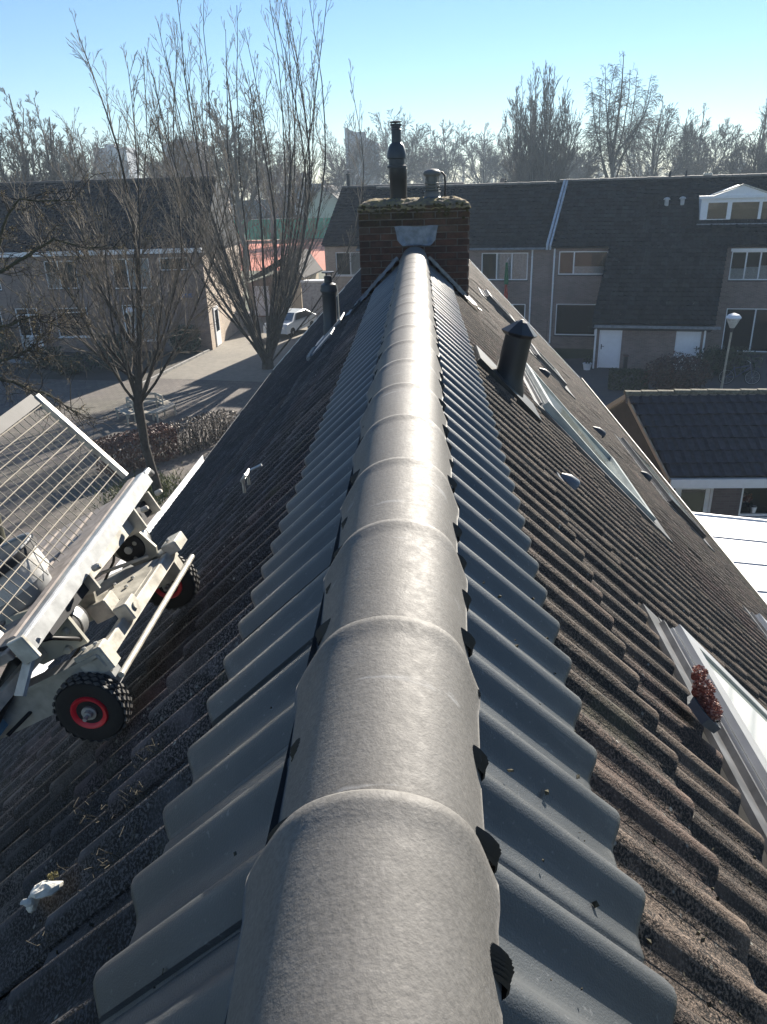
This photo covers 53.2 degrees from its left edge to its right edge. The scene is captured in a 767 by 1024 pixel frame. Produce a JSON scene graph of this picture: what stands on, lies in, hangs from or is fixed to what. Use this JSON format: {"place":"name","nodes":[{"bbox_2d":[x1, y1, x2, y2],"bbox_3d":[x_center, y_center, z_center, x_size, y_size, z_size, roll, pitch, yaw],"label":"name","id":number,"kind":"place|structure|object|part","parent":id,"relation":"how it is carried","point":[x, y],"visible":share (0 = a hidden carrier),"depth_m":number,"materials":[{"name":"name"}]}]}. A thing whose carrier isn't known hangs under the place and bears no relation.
{"place":"outdoors","nodes":[
{"label":"outdoors","id":0,"kind":"place"},
{"bbox_2d":[0,176,244,352],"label":"terraced house","id":1,"kind":"structure","parent":0,"point":[215,336],"depth_m":45.11,"materials":[{"name":"brown brick"}]},
{"bbox_2d":[15,308,41,335],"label":"window","id":2,"kind":"structure","parent":1,"relation":"in","point":[17,311],"depth_m":46.15,"materials":[{"name":"grey glass"}]},
{"bbox_2d":[21,336,43,352],"bbox_3d":[-21.153,-10.124,46.290,1.350,1.000,0.080,0,23,4],"label":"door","id":3,"kind":"structure","parent":1,"relation":"in","point":[22,337],"depth_m":46.19,"materials":[{"name":"white paint"}]},
{"bbox_2d":[43,261,77,289],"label":"window","id":4,"kind":"structure","parent":1,"relation":"in","point":[69,267],"depth_m":44.87,"materials":[{"name":"glass"}]},
{"bbox_2d":[54,307,89,337],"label":"window","id":5,"kind":"structure","parent":1,"relation":"in","point":[60,332],"depth_m":45.68,"materials":[{"name":"grey glass"}]},
{"bbox_2d":[112,258,151,289],"bbox_3d":[-14.505,-13.827,44.435,2.280,1.720,0.690,0,23,4],"label":"window","id":6,"kind":"structure","parent":1,"relation":"in","point":[144,266],"depth_m":44.38,"materials":[{"name":"glass"}]},
{"bbox_2d":[122,304,156,341],"bbox_3d":[-14.379,-11.263,45.543,1.950,2.150,0.690,0,23,4],"label":"window","id":7,"kind":"structure","parent":1,"relation":"in","point":[125,317],"depth_m":45.49,"materials":[{"name":"grey glass"}]},
{"bbox_2d":[158,257,186,271],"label":"window","id":8,"kind":"structure","parent":1,"relation":"in","point":[171,257],"depth_m":44.34,"materials":[{"name":"glass"}]},
{"bbox_2d":[212,305,221,345],"bbox_3d":[-10.061,-11.292,46.415,0.061,2.300,1.000,0,23,4],"label":"side door","id":9,"kind":"structure","parent":1,"relation":"in","point":[215,312],"depth_m":46.35,"materials":[{"name":"white paint"}]},
{"bbox_2d":[0,311,262,675],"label":"plaza","id":10,"kind":"structure","parent":0,"point":[192,398],"depth_m":30.22,"materials":[{"name":"grey concrete"}]},
{"bbox_2d":[0,151,178,663],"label":"contorted tree","id":11,"kind":"object","parent":10,"relation":"on","point":[24,386],"visible":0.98,"depth_m":11.99,"materials":[{"name":"brown plant"}]},
{"bbox_2d":[0,351,201,380],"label":"planting bed","id":12,"kind":"object","parent":10,"relation":"on","point":[104,374],"visible":0.33,"depth_m":41.52,"materials":[{"name":"soil"}]},
{"bbox_2d":[0,324,19,357],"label":"shrub","id":13,"kind":"object","parent":12,"relation":"on","point":[2,347],"visible":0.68,"depth_m":45.19,"materials":[{"name":"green plant"}]},
{"bbox_2d":[2,353,44,362],"bbox_3d":[-20.929,-9.205,45.370,2.407,0.001,3.776,1,24,6],"label":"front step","id":14,"kind":"object","parent":12,"relation":"on","point":[13,361],"depth_m":44.39,"materials":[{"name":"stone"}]},
{"bbox_2d":[15,344,68,368],"bbox_3d":[-18.785,-8.550,42.177,2.713,1.332,1.722,-14,26,-26],"label":"shrub","id":15,"kind":"object","parent":12,"relation":"on","point":[43,363],"visible":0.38,"depth_m":41.99,"materials":[{"name":"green plant"}]},
{"bbox_2d":[49,352,96,375],"bbox_3d":[-16.447,-7.822,40.576,2.404,1.147,1.478,-13,26,-25],"label":"shrub","id":16,"kind":"object","parent":12,"relation":"on","point":[77,365],"visible":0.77,"depth_m":40.36,"materials":[{"name":"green plant"}]},
{"bbox_2d":[92,351,131,369],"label":"shrub","id":17,"kind":"object","parent":12,"relation":"on","point":[110,360],"visible":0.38,"depth_m":41.16,"materials":[{"name":"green plant"}]},
{"bbox_2d":[98,332,130,358],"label":"shrub","id":18,"kind":"object","parent":12,"relation":"on","point":[120,346],"visible":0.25,"depth_m":43.70,"materials":[{"name":"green plant"}]},
{"bbox_2d":[126,307,134,335],"bbox_3d":[-14.177,-10.127,43.402,0.592,2.904,0.556,-1,23,3],"label":"street lamp","id":19,"kind":"object","parent":12,"relation":"on","point":[129,308],"visible":0.38,"depth_m":42.77,"materials":[{"name":"metal"}]},
{"bbox_2d":[168,324,200,354],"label":"shrub","id":20,"kind":"object","parent":12,"relation":"on","point":[189,346],"visible":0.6,"depth_m":44.33,"materials":[{"name":"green plant"}]},
{"bbox_2d":[0,8,244,490],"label":"bare tree","id":21,"kind":"object","parent":10,"relation":"on","point":[140,392],"visible":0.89,"depth_m":21.60,"materials":[{"name":"brown plant"}]},
{"bbox_2d":[68,460,192,509],"bbox_3d":[-7.523,-0.821,24.834,4.102,0.200,4.922,-1,23,3],"label":"grass tuft","id":22,"kind":"object","parent":10,"relation":"on","point":[150,490],"visible":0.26,"depth_m":24.85,"materials":[{"name":"green plant"}]},
{"bbox_2d":[93,422,179,476],"bbox_3d":[-8.643,-2.225,26.892,1.435,1.211,2.765,20,32,41],"label":"hedge","id":23,"kind":"object","parent":10,"relation":"on","point":[156,432],"visible":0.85,"depth_m":26.62,"materials":[{"name":"brown plant"}]},
{"bbox_2d":[115,392,176,424],"bbox_3d":[-10.114,-4.474,32.575,2.540,0.901,2.212,-5,24,-6],"label":"round bench","id":24,"kind":"object","parent":10,"relation":"on","point":[124,409],"visible":0.79,"depth_m":32.45,"materials":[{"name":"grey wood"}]},
{"bbox_2d":[165,409,237,455],"bbox_3d":[-6.764,-3.021,28.674,1.767,1.146,3.222,20,32,41],"label":"hedge","id":25,"kind":"object","parent":10,"relation":"on","point":[202,424],"visible":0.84,"depth_m":28.44,"materials":[{"name":"brown plant"}]},
{"bbox_2d":[160,317,307,381],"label":"path","id":26,"kind":"structure","parent":0,"point":[235,357],"depth_m":42.32,"materials":[{"name":"grey concrete"}]},
{"bbox_2d":[143,349,209,384],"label":"kerb","id":27,"kind":"structure","parent":26,"relation":"on","point":[180,364],"depth_m":41.67,"materials":[{"name":"concrete"}]},
{"bbox_2d":[128,0,370,369],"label":"bare tree","id":28,"kind":"object","parent":26,"relation":"on","point":[274,321],"visible":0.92,"depth_m":36.88,"materials":[{"name":"brown plant"}]},
{"bbox_2d":[263,308,316,337],"bbox_3d":[-6.029,-12.323,49.690,1.730,1.446,4.240,8,25,21],"label":"parked car","id":29,"kind":"object","parent":26,"relation":"on","point":[294,319],"visible":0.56,"depth_m":48.78,"materials":[{"name":"white paint"}]},
{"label":"side window","id":30,"kind":"part","parent":29,"relation":"part of","materials":[{"name":"black glass"}]},
{"bbox_2d":[240,197,295,224],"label":"house","id":31,"kind":"structure","parent":0,"point":[255,207],"depth_m":151.17,"materials":[{"name":"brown tile"}]},
{"bbox_2d":[240,239,325,270],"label":"sports court","id":32,"kind":"object","parent":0,"point":[319,258],"depth_m":106.52,"materials":[{"name":"red"}]},
{"bbox_2d":[234,217,330,239],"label":"court fence","id":33,"kind":"object","parent":32,"relation":"on","point":[322,235],"visible":0.09,"depth_m":130.96,"materials":[{"name":"metal"}]},
{"bbox_2d":[247,249,323,317],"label":"garage","id":34,"kind":"structure","parent":0,"point":[305,300],"depth_m":55.24,"materials":[{"name":"white paint"}]},
{"bbox_2d":[254,286,269,315],"bbox_3d":[-8.883,-15.415,55.967,1.200,2.100,0.055,3,24,10],"label":"door","id":35,"kind":"structure","parent":34,"relation":"in","point":[262,312],"depth_m":55.99,"materials":[{"name":"grey"}]},
{"bbox_2d":[301,184,341,217],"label":"house","id":36,"kind":"structure","parent":0,"point":[330,204],"depth_m":136.79,"materials":[{"name":"grey tile"}]},
{"bbox_2d":[0,0,766,199],"label":"sky","id":37,"kind":"structure","parent":0,"point":[456,61],"materials":[{"name":"blue"}]},
{"bbox_2d":[232,211,766,358],"bbox_3d":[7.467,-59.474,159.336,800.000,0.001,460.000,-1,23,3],"label":"ground","id":38,"kind":"structure","parent":0,"point":[564,353],"depth_m":42.27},
{"bbox_2d":[0,88,66,182],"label":"bare tree","id":39,"kind":"object","parent":38,"relation":"on","point":[20,156],"visible":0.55,"depth_m":64.34,"materials":[{"name":"grey plant"}]},
{"bbox_2d":[20,110,88,180],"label":"bare tree","id":40,"kind":"object","parent":38,"relation":"on","point":[54,160],"visible":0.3,"depth_m":65.88,"materials":[{"name":"grey plant"}]},
{"bbox_2d":[40,123,134,179],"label":"bare tree","id":41,"kind":"object","parent":38,"relation":"on","point":[96,150],"visible":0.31,"depth_m":98.51,"materials":[{"name":"plant"}]},
{"bbox_2d":[94,144,140,178],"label":"tower block","id":42,"kind":"structure","parent":38,"relation":"on","point":[114,151],"depth_m":276.98,"materials":[{"name":"grey glass"}]},
{"bbox_2d":[110,98,240,198],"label":"bare tree","id":43,"kind":"object","parent":38,"relation":"on","point":[166,154],"visible":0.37,"depth_m":90.14,"materials":[{"name":"plant"}]},
{"bbox_2d":[163,139,204,175],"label":"tower block","id":44,"kind":"structure","parent":38,"relation":"on","point":[180,154],"depth_m":274.78,"materials":[{"name":"grey glass"}]},
{"bbox_2d":[143,146,226,200],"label":"bare tree","id":45,"kind":"object","parent":38,"relation":"on","point":[189,173],"visible":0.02,"depth_m":119.08,"materials":[{"name":"plant"}]},
{"bbox_2d":[198,73,279,278],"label":"bare tree","id":46,"kind":"object","parent":38,"relation":"on","point":[250,161],"visible":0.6,"depth_m":74.53,"materials":[{"name":"brown plant"}]},
{"bbox_2d":[228,127,307,244],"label":"bare tree","id":47,"kind":"object","parent":38,"relation":"on","point":[282,165],"visible":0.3,"depth_m":114.59,"materials":[{"name":"brown plant"}]},
{"bbox_2d":[281,180,333,218],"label":"house","id":48,"kind":"structure","parent":38,"relation":"on","point":[302,195],"depth_m":183.08,"materials":[{"name":"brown tile"}]},
{"bbox_2d":[312,113,389,198],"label":"bare tree","id":49,"kind":"object","parent":38,"relation":"on","point":[338,182],"visible":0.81,"depth_m":127.04,"materials":[{"name":"plant"}]},
{"bbox_2d":[344,127,380,184],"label":"tower block","id":50,"kind":"structure","parent":38,"relation":"on","point":[350,137],"depth_m":271.35,"materials":[{"name":"grey glass"}]},
{"bbox_2d":[0,146,756,208],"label":"wood","id":51,"kind":"object","parent":38,"relation":"on","point":[462,180],"visible":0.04,"depth_m":229.20,"materials":[{"name":"grey plant"}]},
{"bbox_2d":[0,121,766,1023],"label":"row house","id":52,"kind":"structure","parent":38,"relation":"on","point":[414,731],"depth_m":1.50,"materials":[{"name":"tile"}]},
{"bbox_2d":[20,871,63,912],"bbox_3d":[-0.700,0.776,1.552,0.048,0.139,0.066,41,19,-14],"label":"mortar lump","id":53,"kind":"object","parent":52,"relation":"on","point":[43,889],"visible":1,"depth_m":1.52,"materials":[{"name":"white concrete"}]},
{"bbox_2d":[0,394,199,742],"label":"roof hoist","id":54,"kind":"object","parent":52,"relation":"attached to","point":[82,694],"visible":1,"depth_m":2.21,"materials":[{"name":"metal"}]},
{"bbox_2d":[0,533,51,621],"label":"car","id":55,"kind":"object","parent":54,"relation":"on","point":[28,588],"visible":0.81,"depth_m":2.15,"materials":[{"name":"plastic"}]},
{"bbox_2d":[477,287,514,323],"bbox_3d":[1.786,-3.088,11.808,0.645,0.652,0.830,-1,23,3],"label":"roof window","id":56,"kind":"structure","parent":52,"relation":"in","point":[486,294],"depth_m":11.49,"materials":[{"name":"metal"}]},
{"bbox_2d":[529,343,574,398],"bbox_3d":[2.301,-2.029,10.771,0.645,0.652,1.030,-1,23,3],"label":"roof window","id":57,"kind":"structure","parent":52,"relation":"in","point":[533,351],"depth_m":10.39,"materials":[{"name":"metal"}]},
{"bbox_2d":[523,363,672,543],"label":"roof window","id":58,"kind":"structure","parent":52,"relation":"in","point":[547,402],"depth_m":5.91,"materials":[{"name":"clear glass"}]},
{"bbox_2d":[614,434,714,551],"bbox_3d":[3.996,-0.364,11.117,0.735,0.746,2.780,-1,23,3],"label":"roof window","id":59,"kind":"structure","parent":52,"relation":"in","point":[667,495],"depth_m":10.40,"materials":[{"name":"metal"}]},
{"bbox_2d":[639,604,766,868],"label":"roof window","id":60,"kind":"structure","parent":52,"relation":"in","point":[741,740],"depth_m":2.42,"materials":[{"name":"metal"}]},
{"bbox_2d":[687,665,722,733],"bbox_3d":[0.923,0.530,2.171,0.105,0.171,0.138,-43,15,18],"label":"stonecrop clump","id":61,"kind":"object","parent":52,"relation":"on","point":[703,705],"visible":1,"depth_m":2.16,"materials":[{"name":"red plant"}]},
{"bbox_2d":[742,605,766,639],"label":"roof window","id":62,"kind":"structure","parent":52,"relation":"in","point":[758,619],"depth_m":6.83,"materials":[{"name":"metal"}]},
{"bbox_2d":[321,170,463,295],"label":"terraced house","id":63,"kind":"structure","parent":38,"relation":"on","point":[342,219],"depth_m":48.39,"materials":[{"name":"beige brick"}]},
{"bbox_2d":[335,252,359,274],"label":"window","id":64,"kind":"structure","parent":63,"relation":"in","point":[352,268],"depth_m":48.16,"materials":[{"name":"grey glass"}]},
{"bbox_2d":[354,107,434,183],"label":"bare tree","id":65,"kind":"object","parent":38,"relation":"on","point":[410,153],"visible":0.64,"depth_m":135.07,"materials":[{"name":"plant"}]},
{"bbox_2d":[407,142,441,182],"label":"bare tree","id":66,"kind":"object","parent":38,"relation":"on","point":[429,165],"visible":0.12,"depth_m":171.25,"materials":[{"name":"plant"}]},
{"bbox_2d":[410,120,471,182],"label":"bare tree","id":67,"kind":"object","parent":38,"relation":"on","point":[447,165],"visible":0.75,"depth_m":150.66,"materials":[{"name":"grey plant"}]},
{"bbox_2d":[356,181,562,340],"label":"terraced house","id":68,"kind":"structure","parent":38,"relation":"on","point":[512,221],"depth_m":42.76,"materials":[{"name":"grey brick"}]},
{"bbox_2d":[481,253,527,280],"bbox_3d":[6.747,-13.635,42.543,2.630,1.500,0.690,5,24,14],"label":"window","id":69,"kind":"structure","parent":68,"relation":"in","point":[493,264],"depth_m":42.37,"materials":[{"name":"glass"}]},
{"bbox_2d":[504,258,508,298],"bbox_3d":[6.780,-12.835,42.129,0.233,2.161,0.655,5,24,14],"label":"pennant","id":70,"kind":"object","parent":68,"relation":"attached to","point":[506,282],"visible":0.94,"depth_m":41.96,"materials":[{"name":"white paint"}]},
{"bbox_2d":[512,304,525,317],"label":"window","id":71,"kind":"structure","parent":68,"relation":"in","point":[520,308],"depth_m":43.52,"materials":[{"name":"glass"}]},
{"bbox_2d":[452,122,513,183],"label":"bare tree","id":72,"kind":"object","parent":38,"relation":"on","point":[488,160],"visible":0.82,"depth_m":154.42,"materials":[{"name":"plant"}]},
{"bbox_2d":[486,135,527,182],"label":"bare tree","id":73,"kind":"object","parent":38,"relation":"on","point":[500,175],"visible":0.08,"depth_m":156.65,"materials":[{"name":"grey plant"}]},
{"bbox_2d":[499,60,586,182],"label":"bare tree","id":74,"kind":"object","parent":38,"relation":"on","point":[536,165],"visible":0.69,"depth_m":83.93,"materials":[{"name":"grey plant"}]},
{"bbox_2d":[552,135,604,180],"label":"bare tree","id":75,"kind":"object","parent":38,"relation":"on","point":[575,172],"visible":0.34,"depth_m":134.42,"materials":[{"name":"plant"}]},
{"bbox_2d":[572,51,664,178],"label":"bare tree","id":76,"kind":"object","parent":38,"relation":"on","point":[609,146],"visible":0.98,"depth_m":87.96,"materials":[{"name":"grey plant"}]},
{"bbox_2d":[504,170,766,370],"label":"terraced house","id":77,"kind":"structure","parent":38,"relation":"on","point":[644,271],"depth_m":39.88,"materials":[{"name":"grey tile"}]},
{"bbox_2d":[554,304,595,336],"bbox_3d":[10.707,-10.731,42.674,2.280,1.760,0.690,5,24,14],"label":"window","id":78,"kind":"structure","parent":77,"relation":"in","point":[570,319],"depth_m":42.96,"materials":[{"name":"grey glass"}]},
{"bbox_2d":[557,251,607,275],"bbox_3d":[10.794,-13.469,41.437,2.640,1.260,0.690,5,24,14],"label":"window","id":79,"kind":"structure","parent":77,"relation":"in","point":[571,263],"depth_m":41.54,"materials":[{"name":"glass"}]},
{"bbox_2d":[597,330,621,367],"bbox_3d":[11.233,-8.153,38.059,1.070,2.050,0.110,5,24,14],"label":"door","id":80,"kind":"structure","parent":77,"relation":"in","point":[609,347],"depth_m":38.07,"materials":[{"name":"white paint"}]},
{"bbox_2d":[673,331,701,369],"bbox_3d":[14.706,-7.864,37.175,1.130,2.020,0.110,5,24,14],"label":"door","id":81,"kind":"structure","parent":77,"relation":"in","point":[686,342],"depth_m":37.04,"materials":[{"name":"white paint"}]},
{"bbox_2d":[721,308,766,351],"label":"window","id":82,"kind":"structure","parent":77,"relation":"in","point":[751,330],"depth_m":40.44,"materials":[{"name":"grey glass"}]},
{"bbox_2d":[727,251,766,280],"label":"window","id":83,"kind":"structure","parent":77,"relation":"in","point":[745,265],"depth_m":39.50,"materials":[{"name":"glass"}]},
{"bbox_2d":[596,95,718,177],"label":"bare tree","id":84,"kind":"object","parent":38,"relation":"on","point":[663,146],"visible":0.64,"depth_m":103.40,"materials":[{"name":"grey plant"}]},
{"bbox_2d":[658,103,750,175],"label":"bare tree","id":85,"kind":"object","parent":38,"relation":"on","point":[708,155],"visible":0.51,"depth_m":107.36,"materials":[{"name":"grey plant"}]},
{"bbox_2d":[692,512,766,602],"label":"patio canopy","id":86,"kind":"object","parent":38,"relation":"on","point":[741,542],"visible":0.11,"depth_m":14.06,"materials":[{"name":"white paint"}]},
{"bbox_2d":[708,99,766,174],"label":"bare tree","id":87,"kind":"object","parent":38,"relation":"on","point":[743,148],"visible":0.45,"depth_m":95.33,"materials":[{"name":"plant"}]},
{"bbox_2d":[716,127,766,173],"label":"bare tree","id":88,"kind":"object","parent":38,"relation":"on","point":[761,157],"visible":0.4,"depth_m":80.62,"materials":[{"name":"grey plant"}]},
{"bbox_2d":[563,355,766,405],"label":"road","id":89,"kind":"structure","parent":0,"point":[595,380],"depth_m":35.94,"materials":[{"name":"grey asphalt"}]},
{"bbox_2d":[583,355,591,369],"bbox_3d":[10.167,-7.465,38.199,0.495,0.738,0.485,-1,23,3],"label":"planter","id":90,"kind":"object","parent":89,"relation":"on","point":[587,364],"visible":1,"depth_m":38.14,"materials":[{"name":"white paint"}]},
{"bbox_2d":[623,354,628,368],"bbox_3d":[11.661,-7.102,36.974,0.240,0.960,0.240,-1,23,3],"label":"post","id":91,"kind":"object","parent":89,"relation":"on","point":[625,360],"visible":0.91,"depth_m":36.84,"materials":[{"name":"metal"}]},
{"bbox_2d":[608,367,648,389],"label":"hedge","id":92,"kind":"object","parent":89,"relation":"on","point":[620,372],"visible":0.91,"depth_m":34.29,"materials":[{"name":"green plant"}]},
{"bbox_2d":[639,351,714,389],"bbox_3d":[12.796,-6.051,33.482,3.060,1.914,2.460,7,25,20],"label":"shrub","id":93,"kind":"object","parent":89,"relation":"on","point":[672,380],"visible":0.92,"depth_m":33.04,"materials":[{"name":"green plant"}]},
{"bbox_2d":[691,344,763,375],"bbox_3d":[16.116,-7.132,36.068,3.199,1.502,1.648,-1,23,3],"label":"shrub","id":94,"kind":"object","parent":89,"relation":"on","point":[718,352],"visible":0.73,"depth_m":35.81,"materials":[{"name":"green plant"}]},
{"bbox_2d":[720,313,741,388],"bbox_3d":[14.680,-6.699,32.643,0.610,3.491,0.610,-10,25,-18],"label":"street lamp","id":95,"kind":"object","parent":89,"relation":"on","point":[733,319],"visible":0.95,"depth_m":32.10,"materials":[{"name":"metal"}]},
{"bbox_2d":[718,360,760,384],"bbox_3d":[16.106,-6.277,34.617,1.800,1.062,0.570,3,24,12],"label":"bicycle","id":96,"kind":"object","parent":89,"relation":"on","point":[751,370],"visible":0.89,"depth_m":34.63,"materials":[{"name":"metal"}]},
{"bbox_2d":[606,388,766,518],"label":"garage","id":97,"kind":"structure","parent":0,"point":[704,450],"depth_m":18.59,"materials":[{"name":"tile"}]},
{"bbox_2d":[675,488,713,513],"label":"window","id":98,"kind":"structure","parent":97,"relation":"in","point":[699,500],"depth_m":18.54,"materials":[{"name":"grey glass"}]},
{"bbox_2d":[742,493,756,512],"bbox_3d":[8.870,-0.225,18.582,0.403,0.526,0.172,-1,23,3],"label":"flower vase","id":99,"kind":"object","parent":97,"relation":"in","point":[753,508],"visible":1,"depth_m":18.56,"materials":[{"name":"white ceramic"}]},
{"bbox_2d":[738,488,766,518],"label":"window","id":100,"kind":"structure","parent":97,"relation":"in","point":[759,495],"depth_m":18.98,"materials":[{"name":"glass"}]}
]}

